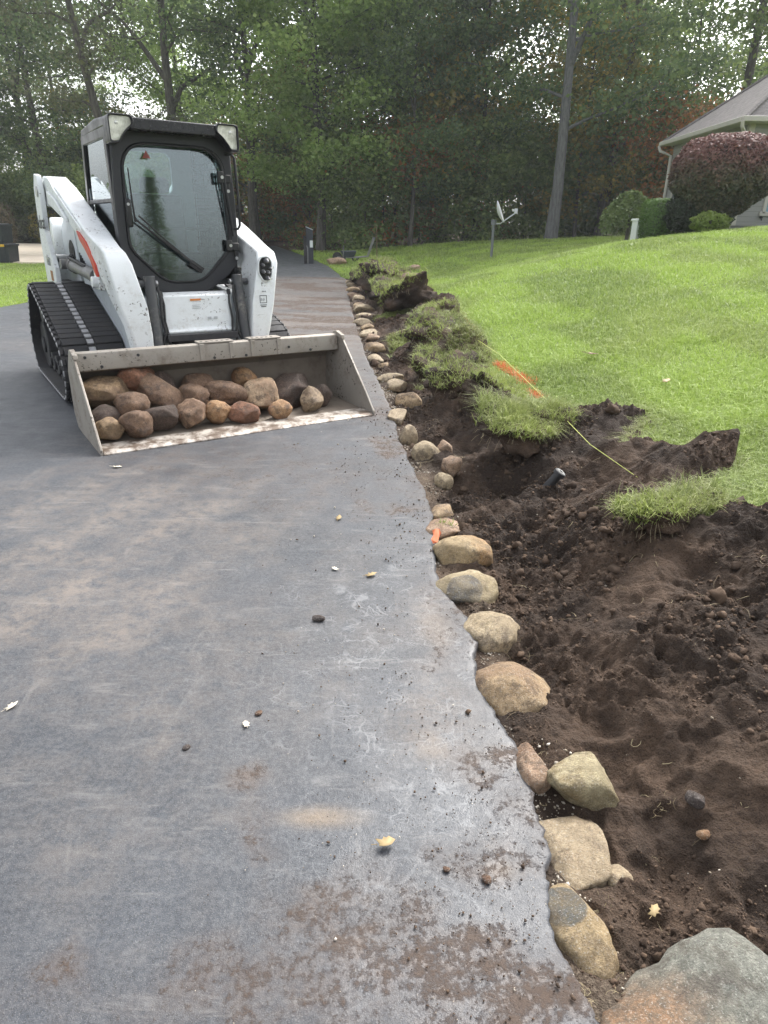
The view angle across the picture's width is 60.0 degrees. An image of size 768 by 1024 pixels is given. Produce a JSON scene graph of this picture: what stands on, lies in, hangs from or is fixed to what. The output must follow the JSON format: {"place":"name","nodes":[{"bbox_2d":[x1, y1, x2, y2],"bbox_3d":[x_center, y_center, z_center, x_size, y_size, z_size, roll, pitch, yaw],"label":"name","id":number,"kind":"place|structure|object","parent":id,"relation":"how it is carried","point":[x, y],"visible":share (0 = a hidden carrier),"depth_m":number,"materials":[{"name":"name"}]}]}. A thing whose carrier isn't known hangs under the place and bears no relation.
{"place":"outdoors","nodes":[
{"label":"outdoors","id":0,"kind":"place"},
{"bbox_2d":[0,241,47,306],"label":"lawn","id":1,"kind":"structure","parent":0,"point":[12,285],"depth_m":16.46,"materials":[{"name":"green plant"}]},
{"bbox_2d":[0,164,38,241],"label":"sapling","id":2,"kind":"object","parent":1,"relation":"on","point":[13,173],"visible":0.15,"depth_m":44.77,"materials":[{"name":"green plant"}]},
{"bbox_2d":[8,214,36,242],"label":"roadside shrub","id":3,"kind":"object","parent":1,"relation":"on","point":[21,225],"visible":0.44,"depth_m":42.87,"materials":[{"name":"green plant"}]},
{"bbox_2d":[8,141,86,216],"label":"sapling","id":4,"kind":"object","parent":1,"relation":"on","point":[54,160],"visible":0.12,"depth_m":42.58,"materials":[{"name":"green plant"}]},
{"bbox_2d":[0,0,126,219],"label":"tree","id":5,"kind":"object","parent":1,"relation":"on","point":[11,117],"visible":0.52,"depth_m":40.96,"materials":[{"name":"green plant"}]},
{"bbox_2d":[0,0,138,172],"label":"tree","id":6,"kind":"object","parent":1,"relation":"on","point":[97,86],"visible":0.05,"depth_m":53.00,"materials":[{"name":"green plant"}]},
{"bbox_2d":[0,0,145,241],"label":"tree","id":7,"kind":"object","parent":1,"relation":"on","point":[25,138],"visible":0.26,"depth_m":43.85,"materials":[{"name":"green plant"}]},
{"bbox_2d":[0,0,206,192],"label":"tree","id":8,"kind":"object","parent":1,"relation":"on","point":[81,60],"visible":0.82,"depth_m":30.54,"materials":[{"name":"green plant"}]},
{"bbox_2d":[69,128,170,200],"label":"sapling","id":9,"kind":"object","parent":1,"relation":"on","point":[159,163],"visible":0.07,"depth_m":37.37,"materials":[{"name":"green plant"}]},
{"bbox_2d":[124,158,171,193],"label":"sapling","id":10,"kind":"object","parent":1,"relation":"on","point":[132,176],"visible":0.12,"depth_m":36.54,"materials":[{"name":"green plant"}]},
{"bbox_2d":[52,0,272,196],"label":"tree","id":11,"kind":"object","parent":1,"relation":"on","point":[157,93],"visible":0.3,"depth_m":44.93,"materials":[{"name":"green plant"}]},
{"bbox_2d":[72,0,289,120],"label":"tree","id":12,"kind":"object","parent":1,"relation":"on","point":[164,72],"visible":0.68,"depth_m":32.57,"materials":[{"name":"green plant"}]},
{"bbox_2d":[9,243,44,263],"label":"pavement","id":13,"kind":"structure","parent":0,"point":[31,253],"depth_m":29.34,"materials":[{"name":"concrete"}]},
{"bbox_2d":[0,243,19,262],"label":"storage tote","id":14,"kind":"object","parent":13,"relation":"on","point":[9,252],"visible":1,"depth_m":22.96,"materials":[{"name":"grey plastic"}]},
{"bbox_2d":[0,246,598,1023],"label":"driveway","id":15,"kind":"structure","parent":0,"point":[160,608],"depth_m":1.91,"materials":[{"name":"grey asphalt"}]},
{"bbox_2d":[27,113,374,455],"bbox_3d":[-1.863,-2.101,5.690,2.070,2.082,3.480,-13,27,-30],"label":"track loader","id":16,"kind":"object","parent":15,"relation":"on","point":[164,282],"visible":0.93,"depth_m":5.31,"materials":[{"name":"metal"}]},
{"bbox_2d":[78,376,128,408],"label":"loaded boulder","id":17,"kind":"object","parent":16,"relation":"in","point":[100,390],"visible":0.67,"depth_m":4.59,"materials":[{"name":"beige stone"}]},
{"bbox_2d":[92,404,121,422],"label":"loaded boulder","id":18,"kind":"object","parent":16,"relation":"in","point":[100,412],"visible":0.38,"depth_m":4.46,"materials":[{"name":"stone"}]},
{"bbox_2d":[95,417,124,439],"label":"loaded boulder","id":19,"kind":"object","parent":16,"relation":"in","point":[109,428],"visible":0.84,"depth_m":4.39,"materials":[{"name":"beige stone"}]},
{"bbox_2d":[113,392,149,414],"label":"loaded boulder","id":20,"kind":"object","parent":16,"relation":"in","point":[125,402],"visible":0.73,"depth_m":4.52,"materials":[{"name":"brown stone"}]},
{"bbox_2d":[118,410,153,437],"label":"loaded boulder","id":21,"kind":"object","parent":16,"relation":"in","point":[136,423],"visible":0.98,"depth_m":4.44,"materials":[{"name":"brown stone"}]},
{"bbox_2d":[136,373,183,407],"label":"loaded boulder","id":22,"kind":"object","parent":16,"relation":"in","point":[157,391],"visible":0.77,"depth_m":4.74,"materials":[{"name":"brown stone"}]},
{"bbox_2d":[117,367,154,391],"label":"loaded boulder","id":23,"kind":"object","parent":22,"relation":"on","point":[131,378],"visible":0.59,"depth_m":4.72,"materials":[{"name":"red stone"}]},
{"bbox_2d":[143,405,178,430],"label":"loaded boulder","id":24,"kind":"object","parent":16,"relation":"in","point":[165,417],"visible":0.83,"depth_m":4.59,"materials":[{"name":"stone"}]},
{"bbox_2d":[177,398,205,428],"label":"loaded boulder","id":25,"kind":"object","parent":16,"relation":"in","point":[191,412],"visible":0.95,"depth_m":4.70,"materials":[{"name":"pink stone"}]},
{"bbox_2d":[178,383,209,404],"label":"loaded boulder","id":26,"kind":"object","parent":16,"relation":"in","point":[196,391],"visible":0.64,"depth_m":4.85,"materials":[{"name":"brown stone"}]},
{"bbox_2d":[206,400,230,423],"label":"loaded boulder","id":27,"kind":"object","parent":16,"relation":"in","point":[217,411],"visible":0.96,"depth_m":4.81,"materials":[{"name":"orange stone"}]},
{"bbox_2d":[204,380,247,404],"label":"loaded boulder","id":28,"kind":"object","parent":16,"relation":"in","point":[229,392],"visible":0.74,"depth_m":4.97,"materials":[{"name":"brown stone"}]},
{"bbox_2d":[231,367,256,385],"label":"loaded boulder","id":29,"kind":"object","parent":16,"relation":"in","point":[242,376],"visible":0.66,"depth_m":5.21,"materials":[{"name":"orange stone"}]},
{"bbox_2d":[228,401,260,423],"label":"loaded boulder","id":30,"kind":"object","parent":16,"relation":"in","point":[242,412],"visible":0.97,"depth_m":4.88,"materials":[{"name":"red stone"}]},
{"bbox_2d":[243,377,278,409],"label":"loaded boulder","id":31,"kind":"object","parent":16,"relation":"in","point":[262,392],"visible":0.74,"depth_m":5.09,"materials":[{"name":"stone"}]},
{"bbox_2d":[268,399,292,418],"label":"loaded boulder","id":32,"kind":"object","parent":16,"relation":"in","point":[280,409],"visible":1,"depth_m":5.00,"materials":[{"name":"beige stone"}]},
{"bbox_2d":[274,372,308,407],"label":"loaded boulder","id":33,"kind":"object","parent":16,"relation":"in","point":[291,387],"visible":0.52,"depth_m":5.28,"materials":[{"name":"stone"}]},
{"bbox_2d":[300,386,323,411],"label":"loaded boulder","id":34,"kind":"object","parent":16,"relation":"in","point":[311,399],"visible":0.99,"depth_m":5.20,"materials":[{"name":"grey stone"}]},
{"bbox_2d":[207,369,575,1022],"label":"soil crumbs","id":35,"kind":"object","parent":15,"relation":"on","point":[468,711],"visible":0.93,"depth_m":1.60,"materials":[{"name":"brown soil"}]},
{"bbox_2d":[0,0,767,224],"label":"sky","id":36,"kind":"structure","parent":0,"point":[131,89],"materials":[{"name":"white"}]},
{"bbox_2d":[277,224,767,505],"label":"lawn","id":37,"kind":"structure","parent":0,"point":[413,257],"depth_m":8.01,"materials":[{"name":"green plant"}]},
{"bbox_2d":[128,0,374,240],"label":"tree","id":38,"kind":"object","parent":37,"relation":"on","point":[254,223],"visible":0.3,"depth_m":34.72,"materials":[{"name":"green plant"}]},
{"bbox_2d":[205,26,352,240],"bbox_3d":[-4.756,-21.017,37.931,9.042,11.568,8.273,9,24,18],"label":"tree","id":39,"kind":"object","parent":37,"relation":"on","point":[259,202],"visible":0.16,"depth_m":37.52,"materials":[{"name":"green plant"}]},
{"bbox_2d":[176,0,385,221],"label":"tree","id":40,"kind":"object","parent":37,"relation":"on","point":[230,17],"visible":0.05,"depth_m":35.92,"materials":[{"name":"green plant"}]},
{"bbox_2d":[231,137,344,245],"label":"sapling","id":41,"kind":"object","parent":37,"relation":"on","point":[278,223],"visible":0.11,"depth_m":39.35,"materials":[{"name":"green plant"}]},
{"bbox_2d":[255,149,337,246],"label":"sapling","id":42,"kind":"object","parent":37,"relation":"on","point":[296,209],"visible":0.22,"depth_m":36.44,"materials":[{"name":"green plant"}]},
{"bbox_2d":[246,120,380,248],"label":"sapling","id":43,"kind":"object","parent":37,"relation":"on","point":[308,200],"visible":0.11,"depth_m":35.51,"materials":[{"name":"green plant"}]},
{"bbox_2d":[3,152,624,239],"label":"undergrowth","id":44,"kind":"object","parent":37,"relation":"on","point":[618,234],"depth_m":45.95,"materials":[{"name":"green plant"}]},
{"bbox_2d":[189,0,454,250],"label":"tree","id":45,"kind":"object","parent":37,"relation":"on","point":[330,38],"visible":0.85,"depth_m":29.98,"materials":[{"name":"green plant"}]},
{"bbox_2d":[292,1,433,135],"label":"tree","id":46,"kind":"object","parent":37,"relation":"on","point":[339,66],"visible":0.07,"depth_m":33.74,"materials":[{"name":"green plant"}]},
{"bbox_2d":[301,139,430,252],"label":"sapling","id":47,"kind":"object","parent":37,"relation":"on","point":[346,200],"visible":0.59,"depth_m":31.79,"materials":[{"name":"green plant"}]},
{"bbox_2d":[299,100,467,250],"bbox_3d":[-0.102,-16.174,33.187,8.202,7.130,9.564,19,29,36],"label":"sapling","id":48,"kind":"object","parent":37,"relation":"on","point":[404,129],"visible":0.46,"depth_m":31.58,"materials":[{"name":"green plant"}]},
{"bbox_2d":[325,97,481,246],"bbox_3d":[0.363,-16.641,33.375,7.411,7.089,7.760,-5,24,-13],"label":"tree","id":49,"kind":"object","parent":37,"relation":"on","point":[441,119],"visible":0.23,"depth_m":31.58,"materials":[{"name":"green plant"}]},
{"bbox_2d":[341,0,502,245],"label":"tree","id":50,"kind":"object","parent":37,"relation":"on","point":[424,38],"visible":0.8,"depth_m":29.62,"materials":[{"name":"green plant"}]},
{"bbox_2d":[349,128,495,243],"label":"sapling","id":51,"kind":"object","parent":37,"relation":"on","point":[436,239],"visible":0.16,"depth_m":34.18,"materials":[{"name":"green plant"}]},
{"bbox_2d":[350,3,533,240],"bbox_3d":[3.668,-20.165,35.275,8.274,11.569,9.043,-20,31,-39],"label":"sapling","id":52,"kind":"object","parent":37,"relation":"on","point":[475,99],"visible":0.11,"depth_m":33.19,"materials":[{"name":"green plant"}]},
{"bbox_2d":[340,0,547,238],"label":"tree","id":53,"kind":"object","parent":37,"relation":"on","point":[517,19],"visible":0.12,"depth_m":31.27,"materials":[{"name":"green plant"}]},
{"bbox_2d":[347,0,566,237],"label":"tree","id":54,"kind":"object","parent":37,"relation":"on","point":[554,9],"visible":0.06,"depth_m":35.49,"materials":[{"name":"green plant"}]},
{"bbox_2d":[380,0,547,241],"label":"tree","id":55,"kind":"object","parent":37,"relation":"on","point":[447,101],"visible":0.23,"depth_m":31.48,"materials":[{"name":"green plant"}]},
{"bbox_2d":[390,101,540,241],"bbox_3d":[3.997,-16.555,33.587,9.444,7.041,8.099,-2,23,-7],"label":"sapling","id":56,"kind":"object","parent":37,"relation":"on","point":[464,209],"visible":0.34,"depth_m":32.41,"materials":[{"name":"green plant"}]},
{"bbox_2d":[417,0,580,240],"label":"tree","id":57,"kind":"object","parent":37,"relation":"on","point":[511,50],"visible":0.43,"depth_m":31.06,"materials":[{"name":"green plant"}]},
{"bbox_2d":[436,121,573,241],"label":"sapling","id":58,"kind":"object","parent":37,"relation":"on","point":[495,156],"visible":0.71,"depth_m":32.33,"materials":[{"name":"green plant"}]},
{"bbox_2d":[467,107,609,239],"bbox_3d":[7.831,-17.219,35.129,9.225,6.878,7.912,10,25,19],"label":"sapling","id":59,"kind":"object","parent":37,"relation":"on","point":[541,119],"visible":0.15,"depth_m":32.94,"materials":[{"name":"green plant"}]},
{"bbox_2d":[490,108,634,238],"bbox_3d":[8.797,-16.887,34.469,7.660,6.659,8.932,20,30,38],"label":"sapling","id":60,"kind":"object","parent":37,"relation":"on","point":[535,232],"visible":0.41,"depth_m":32.88,"materials":[{"name":"green plant"}]},
{"bbox_2d":[419,0,742,238],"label":"tree","id":61,"kind":"object","parent":37,"relation":"on","point":[554,211],"visible":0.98,"depth_m":27.99,"materials":[{"name":"green plant"}]},
{"bbox_2d":[505,0,667,235],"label":"tree","id":62,"kind":"object","parent":37,"relation":"on","point":[589,78],"visible":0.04,"depth_m":37.77,"materials":[{"name":"green plant"}]},
{"bbox_2d":[499,0,703,236],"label":"tree","id":63,"kind":"object","parent":37,"relation":"on","point":[582,70],"visible":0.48,"depth_m":31.18,"materials":[{"name":"green plant"}]},
{"bbox_2d":[484,0,756,236],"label":"tree","id":64,"kind":"object","parent":37,"relation":"on","point":[603,204],"visible":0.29,"depth_m":29.87,"materials":[{"name":"green plant"}]},
{"bbox_2d":[558,105,684,237],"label":"sapling","id":65,"kind":"object","parent":37,"relation":"on","point":[587,232],"visible":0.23,"depth_m":33.56,"materials":[{"name":"green plant"}]},
{"bbox_2d":[598,189,647,240],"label":"shrub","id":66,"kind":"object","parent":37,"relation":"on","point":[632,200],"visible":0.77,"depth_m":18.40,"materials":[{"name":"green plant"}]},
{"bbox_2d":[538,0,713,189],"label":"tree","id":67,"kind":"object","parent":37,"relation":"on","point":[651,3],"visible":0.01,"depth_m":44.24,"materials":[{"name":"green plant"}]},
{"bbox_2d":[637,197,683,238],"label":"hedge","id":68,"kind":"object","parent":37,"relation":"on","point":[652,216],"visible":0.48,"depth_m":16.08,"materials":[{"name":"green plant"}]},
{"bbox_2d":[594,79,743,213],"bbox_3d":[13.418,-15.859,30.490,7.760,7.089,7.411,8,24,17],"label":"tree","id":69,"kind":"object","parent":37,"relation":"on","point":[647,145],"visible":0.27,"depth_m":29.72,"materials":[{"name":"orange plant"}]},
{"bbox_2d":[585,0,767,132],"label":"tree","id":70,"kind":"object","parent":37,"relation":"on","point":[758,28],"visible":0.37,"depth_m":29.85,"materials":[{"name":"green plant"}]},
{"bbox_2d":[623,0,765,182],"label":"tree","id":71,"kind":"object","parent":37,"relation":"on","point":[713,19],"visible":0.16,"depth_m":38.75,"materials":[{"name":"green plant"}]},
{"bbox_2d":[662,194,735,232],"bbox_3d":[7.326,-6.910,15.351,1.633,1.165,1.457,1,23,0],"label":"yew shrub","id":72,"kind":"object","parent":37,"relation":"on","point":[679,213],"visible":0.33,"depth_m":15.19,"materials":[{"name":"green plant"}]},
{"bbox_2d":[688,210,732,232],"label":"shrub","id":73,"kind":"object","parent":37,"relation":"on","point":[707,221],"visible":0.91,"depth_m":13.80,"materials":[{"name":"green plant"}]},
{"bbox_2d":[658,74,767,228],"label":"house","id":74,"kind":"structure","parent":37,"relation":"on","point":[745,109],"depth_m":18.28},
{"bbox_2d":[667,131,767,215],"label":"burning bush","id":75,"kind":"object","parent":37,"relation":"on","point":[724,173],"visible":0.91,"depth_m":14.03,"materials":[{"name":"red plant"}]},
{"bbox_2d":[669,0,767,86],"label":"tree","id":76,"kind":"object","parent":37,"relation":"on","point":[740,44],"visible":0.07,"depth_m":47.17,"materials":[{"name":"green plant"}]},
{"bbox_2d":[346,279,767,1023],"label":"soil bank","id":77,"kind":"structure","parent":0,"point":[720,767],"depth_m":2.15,"materials":[{"name":"brown soil"}]},
{"bbox_2d":[367,271,400,302],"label":"turf clump","id":78,"kind":"object","parent":77,"relation":"on","point":[377,281],"visible":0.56,"depth_m":12.05,"materials":[{"name":"plant"}]},
{"bbox_2d":[356,255,412,291],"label":"turf clump","id":79,"kind":"object","parent":77,"relation":"on","point":[371,268],"visible":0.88,"depth_m":13.91,"materials":[{"name":"plant"}]},
{"bbox_2d":[378,266,436,313],"bbox_3d":[0.377,-3.371,10.435,1.075,0.549,1.638,-13,1,6],"label":"turf clump","id":80,"kind":"object","parent":77,"relation":"on","point":[409,291],"visible":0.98,"depth_m":9.96,"materials":[{"name":"soil"}]},
{"bbox_2d":[395,392,421,407],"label":"edge stone","id":81,"kind":"object","parent":77,"relation":"on","point":[411,399],"visible":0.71,"depth_m":5.67,"materials":[{"name":"beige stone"}]},
{"bbox_2d":[411,440,440,460],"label":"boulder","id":82,"kind":"object","parent":77,"relation":"on","point":[424,450],"visible":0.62,"depth_m":4.29,"materials":[{"name":"grey stone"}]},
{"bbox_2d":[408,338,447,381],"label":"turf clump","id":83,"kind":"object","parent":77,"relation":"on","point":[423,355],"visible":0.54,"depth_m":6.28,"materials":[{"name":"plant"}]},
{"bbox_2d":[401,302,458,349],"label":"turf clump","id":84,"kind":"object","parent":77,"relation":"on","point":[427,324],"visible":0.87,"depth_m":7.18,"materials":[{"name":"plant"}]},
{"bbox_2d":[426,518,460,539],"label":"boulder","id":85,"kind":"object","parent":77,"relation":"on","point":[447,530],"visible":0.59,"depth_m":3.27,"materials":[{"name":"beige stone"}]},
{"bbox_2d":[441,455,462,476],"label":"boulder","id":86,"kind":"object","parent":77,"relation":"on","point":[451,465],"visible":0.89,"depth_m":4.02,"materials":[{"name":"beige stone"}]},
{"bbox_2d":[423,344,486,400],"bbox_3d":[0.571,-1.098,5.368,0.644,0.375,0.889,-8,33,4],"label":"turf clump","id":87,"kind":"object","parent":77,"relation":"on","point":[447,376],"visible":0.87,"depth_m":5.27,"materials":[{"name":"plant"}]},
{"bbox_2d":[433,535,492,566],"bbox_3d":[0.361,0.196,3.093,0.258,0.180,0.242,-4,24,-11],"label":"boulder","id":88,"kind":"object","parent":77,"relation":"on","point":[463,549],"visible":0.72,"depth_m":3.00,"materials":[{"name":"yellow stone"}]},
{"bbox_2d":[436,569,498,603],"bbox_3d":[0.342,0.336,2.785,0.273,0.170,0.229,1,23,0],"label":"boulder","id":89,"kind":"object","parent":77,"relation":"on","point":[471,586],"visible":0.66,"depth_m":2.72,"materials":[{"name":"stone"}]},
{"bbox_2d":[357,328,618,953],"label":"gravel","id":90,"kind":"structure","parent":77,"relation":"on","point":[548,744],"depth_m":2.33,"materials":[{"name":"brown gravel"}]},
{"bbox_2d":[463,611,519,652],"bbox_3d":[0.403,0.460,2.494,0.211,0.140,0.208,-13,27,-30],"label":"boulder","id":91,"kind":"object","parent":77,"relation":"on","point":[490,631],"visible":0.74,"depth_m":2.43,"materials":[{"name":"grey stone"}]},
{"bbox_2d":[462,363,536,401],"bbox_3d":[0.878,-0.892,4.893,0.773,0.303,0.821,26,14,-10],"label":"turf clump","id":92,"kind":"object","parent":77,"relation":"on","point":[494,381],"visible":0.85,"depth_m":4.74,"materials":[{"name":"plant"}]},
{"bbox_2d":[475,661,549,715],"bbox_3d":[0.427,0.594,2.200,0.271,0.170,0.302,1,23,0],"label":"boulder","id":93,"kind":"object","parent":77,"relation":"on","point":[506,687],"visible":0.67,"depth_m":2.12,"materials":[{"name":"beige stone"}]},
{"bbox_2d":[459,381,573,458],"bbox_3d":[0.799,-0.573,4.065,0.852,0.314,0.894,8,31,-3],"label":"turf clump","id":94,"kind":"object","parent":77,"relation":"on","point":[511,426],"visible":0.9,"depth_m":3.95,"materials":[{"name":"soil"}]},
{"bbox_2d":[516,742,550,794],"bbox_3d":[0.407,0.721,1.870,0.092,0.090,0.180,-6,24,-15],"label":"boulder","id":95,"kind":"object","parent":77,"relation":"on","point":[532,767],"visible":0.76,"depth_m":1.82,"materials":[{"name":"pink stone"}]},
{"bbox_2d":[517,389,584,432],"bbox_3d":[1.027,-0.627,4.131,0.478,0.238,0.518,-5,24,-14],"label":"turf clump","id":96,"kind":"object","parent":77,"relation":"on","point":[555,406],"visible":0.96,"depth_m":4.04,"materials":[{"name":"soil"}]},
{"bbox_2d":[351,286,767,1001],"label":"soil clods","id":97,"kind":"object","parent":77,"relation":"on","point":[719,596],"visible":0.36,"depth_m":2.69,"materials":[{"name":"brown soil"}]},
{"bbox_2d":[365,291,756,501],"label":"torn grass","id":98,"kind":"structure","parent":77,"relation":"on","point":[463,323],"depth_m":6.49,"materials":[{"name":"green plant"}]},
{"bbox_2d":[359,293,767,998],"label":"soil crumbs","id":99,"kind":"object","parent":77,"relation":"on","point":[673,877],"visible":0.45,"depth_m":2.39,"materials":[{"name":"brown soil"}]},
{"bbox_2d":[539,816,610,889],"bbox_3d":[0.460,0.846,1.630,0.171,0.090,0.217,1,23,0],"label":"boulder","id":100,"kind":"object","parent":77,"relation":"on","point":[580,853],"visible":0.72,"depth_m":1.61,"materials":[{"name":"stone"}]},
{"bbox_2d":[547,751,618,810],"bbox_3d":[0.536,0.733,1.792,0.201,0.150,0.162,1,23,0],"label":"boulder","id":101,"kind":"object","parent":77,"relation":"on","point":[580,779],"visible":0.91,"depth_m":1.73,"materials":[{"name":"beige stone"}]},
{"bbox_2d":[548,883,619,978],"bbox_3d":[0.423,0.928,1.454,0.130,0.120,0.221,-8,25,-21],"label":"boulder","id":102,"kind":"object","parent":77,"relation":"on","point":[582,938],"visible":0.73,"depth_m":1.41,"materials":[{"name":"stone"}]},
{"bbox_2d":[600,473,721,541],"bbox_3d":[1.131,-0.034,2.729,0.553,0.226,0.491,-9,18,4],"label":"turf clump","id":103,"kind":"object","parent":77,"relation":"on","point":[670,511],"visible":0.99,"depth_m":2.67,"materials":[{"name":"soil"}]},
{"bbox_2d":[600,928,767,1023],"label":"boulder","id":104,"kind":"object","parent":77,"relation":"on","point":[713,976],"visible":0.99,"depth_m":1.27,"materials":[{"name":"grey stone"}]},
{"bbox_2d":[652,464,760,515],"bbox_3d":[1.349,-0.052,2.817,0.449,0.229,0.508,-11,32,5],"label":"turf clump","id":105,"kind":"object","parent":77,"relation":"on","point":[716,499],"visible":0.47,"depth_m":2.77,"materials":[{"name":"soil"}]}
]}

